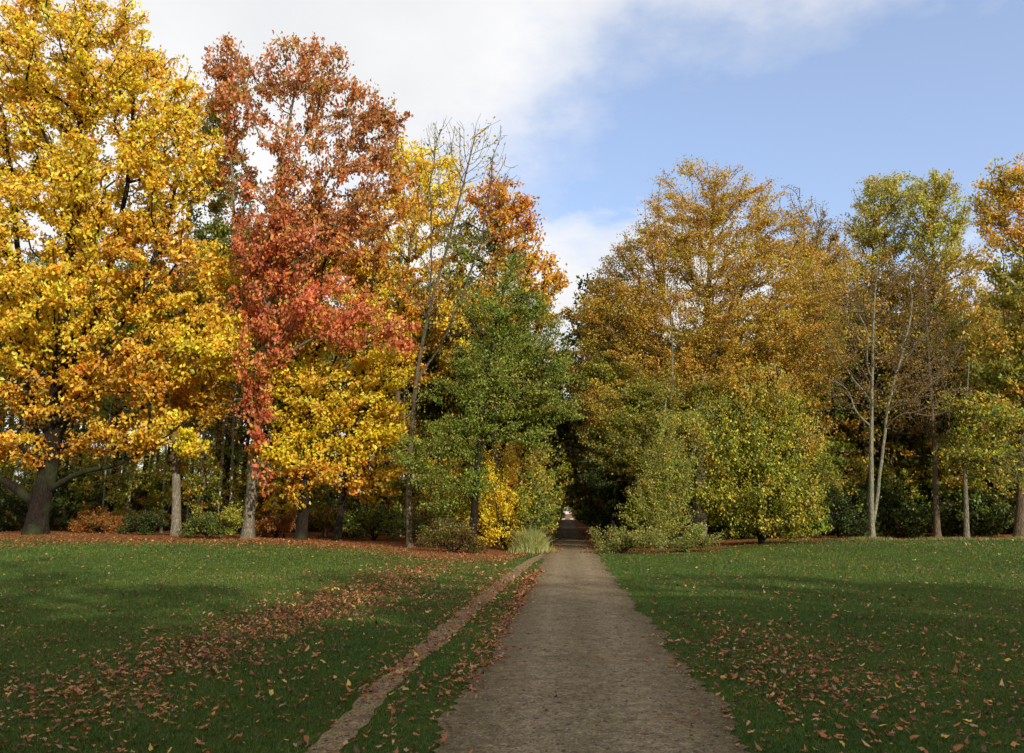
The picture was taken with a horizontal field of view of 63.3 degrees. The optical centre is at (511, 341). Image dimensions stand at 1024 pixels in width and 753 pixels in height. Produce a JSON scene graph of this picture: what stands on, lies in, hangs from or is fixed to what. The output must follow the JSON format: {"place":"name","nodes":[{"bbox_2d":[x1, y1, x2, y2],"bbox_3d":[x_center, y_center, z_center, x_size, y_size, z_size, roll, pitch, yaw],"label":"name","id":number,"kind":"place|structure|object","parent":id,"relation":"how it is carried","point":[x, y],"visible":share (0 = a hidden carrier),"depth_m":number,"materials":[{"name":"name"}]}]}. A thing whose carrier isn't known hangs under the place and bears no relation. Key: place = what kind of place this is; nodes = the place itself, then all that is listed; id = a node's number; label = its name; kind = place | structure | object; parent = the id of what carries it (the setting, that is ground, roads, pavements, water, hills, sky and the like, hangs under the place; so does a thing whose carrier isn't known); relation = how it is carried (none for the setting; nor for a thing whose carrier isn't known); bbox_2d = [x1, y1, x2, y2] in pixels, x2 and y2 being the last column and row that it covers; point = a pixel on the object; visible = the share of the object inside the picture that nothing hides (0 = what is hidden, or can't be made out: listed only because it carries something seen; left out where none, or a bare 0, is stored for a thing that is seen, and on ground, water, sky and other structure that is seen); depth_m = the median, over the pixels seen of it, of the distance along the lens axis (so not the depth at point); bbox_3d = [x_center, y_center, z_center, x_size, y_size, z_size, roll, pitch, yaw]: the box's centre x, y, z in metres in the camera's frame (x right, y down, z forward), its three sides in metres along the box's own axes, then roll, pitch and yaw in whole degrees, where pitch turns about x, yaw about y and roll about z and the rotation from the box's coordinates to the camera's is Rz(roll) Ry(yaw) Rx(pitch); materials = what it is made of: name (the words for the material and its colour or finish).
{"place":"outdoors","nodes":[
{"label":"outdoors","id":0,"kind":"place"},
{"bbox_2d":[305,554,544,752],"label":"path","id":1,"kind":"structure","parent":0,"point":[329,735],"depth_m":7.72,"materials":[{"name":"brown soil"}]},
{"bbox_2d":[0,514,1023,752],"bbox_3d":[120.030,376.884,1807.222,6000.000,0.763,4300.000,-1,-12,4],"label":"ground","id":2,"kind":"structure","parent":0,"point":[397,541],"depth_m":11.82,"materials":[{"name":"green plant"}]},
{"bbox_2d":[1,447,37,530],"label":"young tree","id":3,"kind":"object","parent":2,"relation":"on","point":[12,470],"visible":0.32,"depth_m":48.96,"materials":[{"name":"green plant"}]},
{"bbox_2d":[0,283,54,454],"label":"forest tree","id":4,"kind":"object","parent":2,"relation":"on","point":[3,415],"visible":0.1,"depth_m":57.38,"materials":[{"name":"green plant"}]},
{"bbox_2d":[0,491,83,530],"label":"holly bush","id":5,"kind":"object","parent":2,"relation":"on","point":[6,522],"visible":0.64,"depth_m":45.60,"materials":[{"name":"green plant"}]},
{"bbox_2d":[0,246,122,456],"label":"forest tree","id":6,"kind":"object","parent":2,"relation":"on","point":[67,434],"visible":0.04,"depth_m":60.22,"materials":[{"name":"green plant"}]},
{"bbox_2d":[23,460,121,523],"bbox_3d":[-30.975,10.993,59.379,7.200,5.104,6.459,-7,-14,30],"label":"understory shrub","id":7,"kind":"object","parent":2,"relation":"on","point":[60,476],"visible":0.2,"depth_m":58.46,"materials":[{"name":"green plant"}]},
{"bbox_2d":[40,371,135,473],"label":"forest tree","id":8,"kind":"object","parent":2,"relation":"on","point":[73,462],"visible":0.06,"depth_m":67.18,"materials":[{"name":"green plant"}]},
{"bbox_2d":[67,442,118,514],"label":"young tree","id":9,"kind":"object","parent":2,"relation":"on","point":[82,489],"visible":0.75,"depth_m":50.85,"materials":[{"name":"green plant"}]},
{"bbox_2d":[67,505,125,532],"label":"bracken clump","id":10,"kind":"object","parent":2,"relation":"on","point":[108,521],"visible":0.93,"depth_m":43.08,"materials":[{"name":"brown plant"}]},
{"bbox_2d":[0,0,235,534],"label":"oak tree","id":11,"kind":"object","parent":2,"relation":"on","point":[69,188],"visible":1,"depth_m":41.04,"materials":[{"name":"yellow plant"}]},
{"bbox_2d":[104,460,140,525],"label":"young tree","id":12,"kind":"object","parent":2,"relation":"on","point":[120,497],"visible":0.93,"depth_m":45.55,"materials":[{"name":"green plant"}]},
{"bbox_2d":[69,247,185,530],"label":"forest tree","id":13,"kind":"object","parent":2,"relation":"on","point":[110,507],"visible":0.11,"depth_m":53.90,"materials":[{"name":"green plant"}]},
{"bbox_2d":[114,421,169,530],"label":"young tree","id":14,"kind":"object","parent":2,"relation":"on","point":[153,477],"visible":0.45,"depth_m":52.58,"materials":[{"name":"green plant"}]},
{"bbox_2d":[116,505,170,534],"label":"holly bush","id":15,"kind":"object","parent":2,"relation":"on","point":[154,518],"visible":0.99,"depth_m":41.99,"materials":[{"name":"green plant"}]},
{"bbox_2d":[113,243,193,530],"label":"tree","id":16,"kind":"object","parent":2,"relation":"on","point":[140,506],"visible":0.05,"depth_m":54.47,"materials":[{"name":"green plant"}]},
{"bbox_2d":[142,456,183,532],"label":"young tree","id":17,"kind":"object","parent":2,"relation":"on","point":[166,489],"visible":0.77,"depth_m":46.42,"materials":[{"name":"green plant"}]},
{"bbox_2d":[91,56,265,535],"bbox_3d":[-17.330,-3.667,46.008,11.641,28.596,7.113,-8,-14,35],"label":"oak tree","id":18,"kind":"object","parent":2,"relation":"on","point":[218,276],"visible":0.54,"depth_m":43.83,"materials":[{"name":"yellow plant"}]},
{"bbox_2d":[161,429,221,522],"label":"young tree","id":19,"kind":"object","parent":2,"relation":"on","point":[185,496],"visible":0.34,"depth_m":50.30,"materials":[{"name":"green plant"}]},
{"bbox_2d":[180,438,225,513],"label":"young tree","id":20,"kind":"object","parent":2,"relation":"on","point":[197,492],"visible":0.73,"depth_m":45.55,"materials":[{"name":"green plant"}]},
{"bbox_2d":[175,500,243,538],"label":"holly bush","id":21,"kind":"object","parent":2,"relation":"on","point":[203,521],"visible":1,"depth_m":40.27,"materials":[{"name":"green plant"}]},
{"bbox_2d":[205,385,246,527],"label":"birch tree","id":22,"kind":"object","parent":2,"relation":"on","point":[222,428],"visible":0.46,"depth_m":48.13,"materials":[{"name":"yellow plant"}]},
{"bbox_2d":[211,463,244,533],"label":"young tree","id":23,"kind":"object","parent":2,"relation":"on","point":[218,480],"visible":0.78,"depth_m":44.22,"materials":[{"name":"green plant"}]},
{"bbox_2d":[186,213,273,511],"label":"tree","id":24,"kind":"object","parent":2,"relation":"on","point":[218,422],"visible":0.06,"depth_m":51.95,"materials":[{"name":"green plant"}]},
{"bbox_2d":[163,219,306,512],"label":"forest tree","id":25,"kind":"object","parent":2,"relation":"on","point":[228,452],"visible":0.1,"depth_m":51.03,"materials":[{"name":"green plant"}]},
{"bbox_2d":[211,335,261,530],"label":"birch tree","id":26,"kind":"object","parent":2,"relation":"on","point":[233,423],"visible":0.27,"depth_m":46.96,"materials":[{"name":"yellow plant"}]},
{"bbox_2d":[210,426,268,509],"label":"young tree","id":27,"kind":"object","parent":2,"relation":"on","point":[242,487],"visible":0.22,"depth_m":52.15,"materials":[{"name":"green plant"}]},
{"bbox_2d":[223,249,328,519],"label":"forest tree","id":28,"kind":"object","parent":2,"relation":"on","point":[265,431],"visible":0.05,"depth_m":56.76,"materials":[{"name":"yellow plant"}]},
{"bbox_2d":[255,507,297,537],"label":"bracken clump","id":29,"kind":"object","parent":2,"relation":"on","point":[268,528],"visible":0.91,"depth_m":43.06,"materials":[{"name":"brown plant"}]},
{"bbox_2d":[263,467,312,537],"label":"young tree","id":30,"kind":"object","parent":2,"relation":"on","point":[287,506],"visible":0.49,"depth_m":43.81,"materials":[{"name":"green plant"}]},
{"bbox_2d":[190,30,428,538],"bbox_3d":[-10.877,-3.527,43.187,13.356,27.399,6.970,-1,-12,4],"label":"oak tree","id":31,"kind":"object","parent":2,"relation":"on","point":[285,237],"visible":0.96,"depth_m":43.50,"materials":[{"name":"red plant"}]},
{"bbox_2d":[244,224,398,539],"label":"oak tree","id":32,"kind":"object","parent":2,"relation":"on","point":[309,379],"visible":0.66,"depth_m":41.30,"materials":[{"name":"yellow plant"}]},
{"bbox_2d":[309,435,344,537],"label":"young tree","id":33,"kind":"object","parent":2,"relation":"on","point":[322,492],"visible":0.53,"depth_m":45.88,"materials":[{"name":"yellow plant"}]},
{"bbox_2d":[291,225,413,502],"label":"forest tree","id":34,"kind":"object","parent":2,"relation":"on","point":[352,356],"visible":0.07,"depth_m":55.63,"materials":[{"name":"orange plant"}]},
{"bbox_2d":[330,500,405,540],"bbox_3d":[-7.134,9.157,42.340,4.283,2.053,2.590,-1,-12,4],"label":"laurel bush","id":35,"kind":"object","parent":2,"relation":"on","point":[383,520],"visible":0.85,"depth_m":42.15,"materials":[{"name":"green plant"}]},
{"bbox_2d":[314,250,425,540],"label":"oak tree","id":36,"kind":"object","parent":2,"relation":"on","point":[384,435],"visible":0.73,"depth_m":41.70,"materials":[{"name":"yellow plant"}]},
{"bbox_2d":[350,445,403,535],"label":"young tree","id":37,"kind":"object","parent":2,"relation":"on","point":[374,500],"visible":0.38,"depth_m":44.61,"materials":[{"name":"yellow plant"}]},
{"bbox_2d":[345,268,442,465],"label":"forest tree","id":38,"kind":"object","parent":2,"relation":"on","point":[409,389],"visible":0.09,"depth_m":57.09,"materials":[{"name":"yellow plant"}]},
{"bbox_2d":[370,429,423,538],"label":"young tree","id":39,"kind":"object","parent":2,"relation":"on","point":[398,483],"visible":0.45,"depth_m":44.30,"materials":[{"name":"green plant"}]},
{"bbox_2d":[391,495,436,540],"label":"holly bush","id":40,"kind":"object","parent":2,"relation":"on","point":[402,522],"visible":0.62,"depth_m":40.10,"materials":[{"name":"green plant"}]},
{"bbox_2d":[355,131,483,536],"bbox_3d":[-5.221,-0.881,50.355,9.139,25.320,5.183,-1,-12,4],"label":"oak tree","id":41,"kind":"object","parent":2,"relation":"on","point":[412,311],"visible":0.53,"depth_m":50.92,"materials":[{"name":"yellow plant"}]},
{"bbox_2d":[403,417,458,533],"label":"young tree","id":42,"kind":"object","parent":2,"relation":"on","point":[426,423],"visible":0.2,"depth_m":43.54,"materials":[{"name":"green plant"}]},
{"bbox_2d":[383,264,486,510],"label":"forest tree","id":43,"kind":"object","parent":2,"relation":"on","point":[432,410],"visible":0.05,"depth_m":56.50,"materials":[{"name":"green plant"}]},
{"bbox_2d":[415,462,459,547],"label":"young tree","id":44,"kind":"object","parent":2,"relation":"on","point":[430,508],"visible":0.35,"depth_m":37.36,"materials":[{"name":"green plant"}]},
{"bbox_2d":[388,313,502,499],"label":"forest tree","id":45,"kind":"object","parent":2,"relation":"on","point":[437,417],"visible":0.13,"depth_m":55.08,"materials":[{"name":"green plant"}]},
{"bbox_2d":[391,259,499,498],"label":"forest tree","id":46,"kind":"object","parent":2,"relation":"on","point":[437,356],"visible":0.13,"depth_m":55.74,"materials":[{"name":"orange plant"}]},
{"bbox_2d":[415,515,494,552],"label":"bramble bush","id":47,"kind":"object","parent":2,"relation":"on","point":[466,534],"visible":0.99,"depth_m":33.84,"materials":[{"name":"green plant"}]},
{"bbox_2d":[389,114,532,547],"bbox_3d":[-2.412,-0.939,38.910,6.844,21.169,3.479,-1,-12,4],"label":"bare tree","id":48,"kind":"object","parent":2,"relation":"on","point":[409,537],"visible":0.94,"depth_m":39.76,"materials":[{"name":"brown plant"}]},
{"bbox_2d":[386,240,587,550],"bbox_3d":[-1.084,2.356,36.242,8.765,13.744,3.408,-1,-12,4],"label":"oak tree","id":49,"kind":"object","parent":2,"relation":"on","point":[478,426],"visible":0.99,"depth_m":36.04,"materials":[{"name":"green plant"}]},
{"bbox_2d":[441,288,541,515],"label":"forest tree","id":50,"kind":"object","parent":2,"relation":"on","point":[488,447],"visible":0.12,"depth_m":53.75,"materials":[{"name":"green plant"}]},
{"bbox_2d":[431,427,555,549],"bbox_3d":[-0.777,6.487,36.948,5.686,5.540,2.628,-1,-12,4],"label":"maple bush","id":51,"kind":"object","parent":2,"relation":"on","point":[494,512],"visible":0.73,"depth_m":36.65,"materials":[{"name":"yellow plant"}]},
{"bbox_2d":[432,165,571,542],"bbox_3d":[-0.605,0.502,47.959,7.821,22.217,4.670,-4,-12,17],"label":"oak tree","id":52,"kind":"object","parent":2,"relation":"on","point":[523,204],"visible":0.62,"depth_m":48.52,"materials":[{"name":"orange plant"}]},
{"bbox_2d":[460,326,556,492],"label":"forest tree","id":53,"kind":"object","parent":2,"relation":"on","point":[548,357],"visible":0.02,"depth_m":57.49,"materials":[{"name":"green plant"}]},
{"bbox_2d":[0,525,1023,752],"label":"fallen leaves","id":54,"kind":"object","parent":2,"relation":"on","point":[523,593],"visible":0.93,"depth_m":10.17,"materials":[{"name":"brown plant"}]},
{"bbox_2d":[485,325,570,501],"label":"forest tree","id":55,"kind":"object","parent":2,"relation":"on","point":[548,467],"visible":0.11,"depth_m":56.57,"materials":[{"name":"green plant"}]},
{"bbox_2d":[501,526,555,553],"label":"tall grass clump","id":56,"kind":"object","parent":2,"relation":"on","point":[532,541],"visible":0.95,"depth_m":34.95,"materials":[{"name":"green plant"}]},
{"bbox_2d":[526,469,563,536],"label":"young tree","id":57,"kind":"object","parent":2,"relation":"on","point":[557,508],"visible":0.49,"depth_m":38.06,"materials":[{"name":"green plant"}]},
{"bbox_2d":[533,448,574,544],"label":"young tree","id":58,"kind":"object","parent":2,"relation":"on","point":[562,495],"visible":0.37,"depth_m":42.15,"materials":[{"name":"green plant"}]},
{"bbox_2d":[560,360,630,534],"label":"forest tree","id":59,"kind":"object","parent":2,"relation":"on","point":[592,502],"visible":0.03,"depth_m":64.97,"materials":[{"name":"green plant"}]},
{"bbox_2d":[545,288,647,537],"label":"forest tree","id":60,"kind":"object","parent":2,"relation":"on","point":[577,423],"visible":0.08,"depth_m":54.90,"materials":[{"name":"green plant"}]},
{"bbox_2d":[545,270,673,537],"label":"forest tree","id":61,"kind":"object","parent":2,"relation":"on","point":[603,495],"visible":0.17,"depth_m":50.17,"materials":[{"name":"green plant"}]},
{"bbox_2d":[587,523,667,553],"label":"bramble bush","id":62,"kind":"object","parent":2,"relation":"on","point":[633,540],"visible":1,"depth_m":33.58,"materials":[{"name":"green plant"}]},
{"bbox_2d":[602,337,695,528],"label":"forest tree","id":63,"kind":"object","parent":2,"relation":"on","point":[623,478],"visible":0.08,"depth_m":48.69,"materials":[{"name":"green plant"}]},
{"bbox_2d":[571,315,737,543],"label":"beech tree","id":64,"kind":"object","parent":2,"relation":"on","point":[600,418],"visible":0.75,"depth_m":41.34,"materials":[{"name":"green plant"}]},
{"bbox_2d":[614,398,699,550],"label":"birch sapling","id":65,"kind":"object","parent":2,"relation":"on","point":[655,483],"visible":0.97,"depth_m":35.86,"materials":[{"name":"green plant"}]},
{"bbox_2d":[653,522,726,552],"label":"bramble bush","id":66,"kind":"object","parent":2,"relation":"on","point":[688,539],"visible":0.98,"depth_m":33.90,"materials":[{"name":"green plant"}]},
{"bbox_2d":[656,326,752,537],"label":"forest tree","id":67,"kind":"object","parent":2,"relation":"on","point":[714,365],"visible":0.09,"depth_m":47.69,"materials":[{"name":"green plant"}]},
{"bbox_2d":[561,154,856,543],"bbox_3d":[10.242,0.041,44.172,15.691,21.337,5.453,-1,-12,4],"label":"beech tree","id":68,"kind":"object","parent":2,"relation":"on","point":[610,315],"visible":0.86,"depth_m":44.10,"materials":[{"name":"orange plant"}]},
{"bbox_2d":[677,359,836,543],"bbox_3d":[10.935,4.902,37.016,6.413,8.184,4.374,-6,-13,26],"label":"hazel bush","id":69,"kind":"object","parent":2,"relation":"on","point":[719,495],"visible":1,"depth_m":36.42,"materials":[{"name":"green plant"}]},
{"bbox_2d":[752,325,849,526],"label":"forest tree","id":70,"kind":"object","parent":2,"relation":"on","point":[839,418],"visible":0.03,"depth_m":48.22,"materials":[{"name":"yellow plant"}]},
{"bbox_2d":[761,184,871,533],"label":"beech tree","id":71,"kind":"object","parent":2,"relation":"on","point":[836,255],"visible":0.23,"depth_m":51.12,"materials":[{"name":"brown plant"}]},
{"bbox_2d":[741,230,900,419],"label":"forest tree","id":72,"kind":"object","parent":2,"relation":"on","point":[866,318],"visible":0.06,"depth_m":52.72,"materials":[{"name":"orange plant"}]},
{"bbox_2d":[803,446,867,537],"bbox_3d":[15.952,7.444,41.383,3.023,4.703,2.575,6,-13,-25],"label":"holly bush","id":73,"kind":"object","parent":2,"relation":"on","point":[837,500],"visible":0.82,"depth_m":40.84,"materials":[{"name":"green plant"}]},
{"bbox_2d":[826,437,867,535],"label":"young tree","id":74,"kind":"object","parent":2,"relation":"on","point":[857,462],"visible":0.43,"depth_m":45.01,"materials":[{"name":"green plant"}]},
{"bbox_2d":[802,361,895,489],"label":"forest tree","id":75,"kind":"object","parent":2,"relation":"on","point":[858,429],"visible":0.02,"depth_m":48.98,"materials":[{"name":"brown plant"}]},
{"bbox_2d":[819,487,882,536],"bbox_3d":[17.512,9.050,43.941,3.562,2.695,3.971,9,-15,-37],"label":"understory shrub","id":76,"kind":"object","parent":2,"relation":"on","point":[863,503],"visible":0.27,"depth_m":43.39,"materials":[{"name":"green plant"}]},
{"bbox_2d":[786,286,923,491],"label":"forest tree","id":77,"kind":"object","parent":2,"relation":"on","point":[864,415],"visible":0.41,"depth_m":47.08,"materials":[{"name":"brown plant"}]},
{"bbox_2d":[851,474,921,536],"bbox_3d":[20.108,9.110,45.778,4.639,3.419,4.162,9,-15,-38],"label":"understory shrub","id":78,"kind":"object","parent":2,"relation":"on","point":[888,493],"visible":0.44,"depth_m":44.54,"materials":[{"name":"green plant"}]},
{"bbox_2d":[806,245,977,537],"bbox_3d":[18.848,2.330,40.911,8.025,15.026,3.342,-1,-12,4],"label":"bare tree","id":79,"kind":"object","parent":2,"relation":"on","point":[872,510],"visible":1,"depth_m":41.30,"materials":[{"name":"brown plant"}]},
{"bbox_2d":[839,168,944,364],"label":"poplar tree","id":80,"kind":"object","parent":2,"relation":"on","point":[885,192],"visible":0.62,"depth_m":53.59,"materials":[{"name":"green plant"}]},
{"bbox_2d":[827,269,963,495],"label":"forest tree","id":81,"kind":"object","parent":2,"relation":"on","point":[889,299],"visible":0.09,"depth_m":50.12,"materials":[{"name":"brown plant"}]},
{"bbox_2d":[847,321,955,526],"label":"forest tree","id":82,"kind":"object","parent":2,"relation":"on","point":[921,463],"visible":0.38,"depth_m":47.33,"materials":[{"name":"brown plant"}]},
{"bbox_2d":[882,451,926,534],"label":"young tree","id":83,"kind":"object","parent":2,"relation":"on","point":[917,496],"visible":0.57,"depth_m":45.74,"materials":[{"name":"green plant"}]},
{"bbox_2d":[882,502,932,537],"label":"understory shrub","id":84,"kind":"object","parent":2,"relation":"on","point":[913,532],"visible":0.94,"depth_m":43.97,"materials":[{"name":"green plant"}]},
{"bbox_2d":[880,275,982,538],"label":"ash tree","id":85,"kind":"object","parent":2,"relation":"on","point":[936,516],"visible":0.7,"depth_m":42.61,"materials":[{"name":"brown plant"}]},
{"bbox_2d":[867,297,1009,534],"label":"forest tree","id":86,"kind":"object","parent":2,"relation":"on","point":[953,331],"visible":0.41,"depth_m":46.38,"materials":[{"name":"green plant"}]},
{"bbox_2d":[890,168,990,532],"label":"poplar tree","id":87,"kind":"object","parent":2,"relation":"on","point":[929,232],"visible":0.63,"depth_m":51.12,"materials":[{"name":"green plant"}]},
{"bbox_2d":[914,499,971,536],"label":"understory shrub","id":88,"kind":"object","parent":2,"relation":"on","point":[945,531],"visible":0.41,"depth_m":44.33,"materials":[{"name":"green plant"}]},
{"bbox_2d":[926,431,985,535],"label":"young tree","id":89,"kind":"object","parent":2,"relation":"on","point":[944,486],"visible":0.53,"depth_m":44.81,"materials":[{"name":"green plant"}]},
{"bbox_2d":[919,289,1011,525],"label":"forest tree","id":90,"kind":"object","parent":2,"relation":"on","point":[989,340],"visible":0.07,"depth_m":50.37,"materials":[{"name":"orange plant"}]},
{"bbox_2d":[925,362,1023,538],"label":"maple tree","id":91,"kind":"object","parent":2,"relation":"on","point":[967,453],"visible":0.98,"depth_m":40.08,"materials":[{"name":"green plant"}]},
{"bbox_2d":[940,488,1014,536],"bbox_3d":[24.254,8.988,43.784,3.857,2.735,3.460,4,-12,-16],"label":"understory shrub","id":92,"kind":"object","parent":2,"relation":"on","point":[975,500],"visible":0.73,"depth_m":43.17,"materials":[{"name":"green plant"}]},
{"bbox_2d":[947,321,1018,506],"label":"forest tree","id":93,"kind":"object","parent":2,"relation":"on","point":[955,426],"visible":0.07,"depth_m":46.90,"materials":[{"name":"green plant"}]},
{"bbox_2d":[947,293,1021,480],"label":"forest tree","id":94,"kind":"object","parent":2,"relation":"on","point":[1015,443],"visible":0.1,"depth_m":47.81,"materials":[{"name":"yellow plant"}]},
{"bbox_2d":[949,153,1023,536],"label":"oak tree","id":95,"kind":"object","parent":2,"relation":"on","point":[1007,366],"visible":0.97,"depth_m":43.52,"materials":[{"name":"brown plant"}]},
{"bbox_2d":[961,493,1015,536],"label":"understory shrub","id":96,"kind":"object","parent":2,"relation":"on","point":[1006,515],"visible":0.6,"depth_m":42.87,"materials":[{"name":"green plant"}]},
{"bbox_2d":[968,440,1015,535],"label":"young tree","id":97,"kind":"object","parent":2,"relation":"on","point":[978,489],"visible":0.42,"depth_m":43.59,"materials":[{"name":"green plant"}]},
{"bbox_2d":[0,0,1023,513],"label":"sky","id":98,"kind":"structure","parent":0,"point":[590,98],"materials":[{"name":"blue"}]},
{"bbox_2d":[432,518,750,752],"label":"path","id":99,"kind":"structure","parent":0,"point":[613,717],"depth_m":7.77,"materials":[{"name":"brown gravel"}]},
{"bbox_2d":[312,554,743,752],"bbox_3d":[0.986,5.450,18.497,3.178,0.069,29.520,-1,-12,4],"label":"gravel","id":100,"kind":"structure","parent":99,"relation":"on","point":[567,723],"depth_m":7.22,"materials":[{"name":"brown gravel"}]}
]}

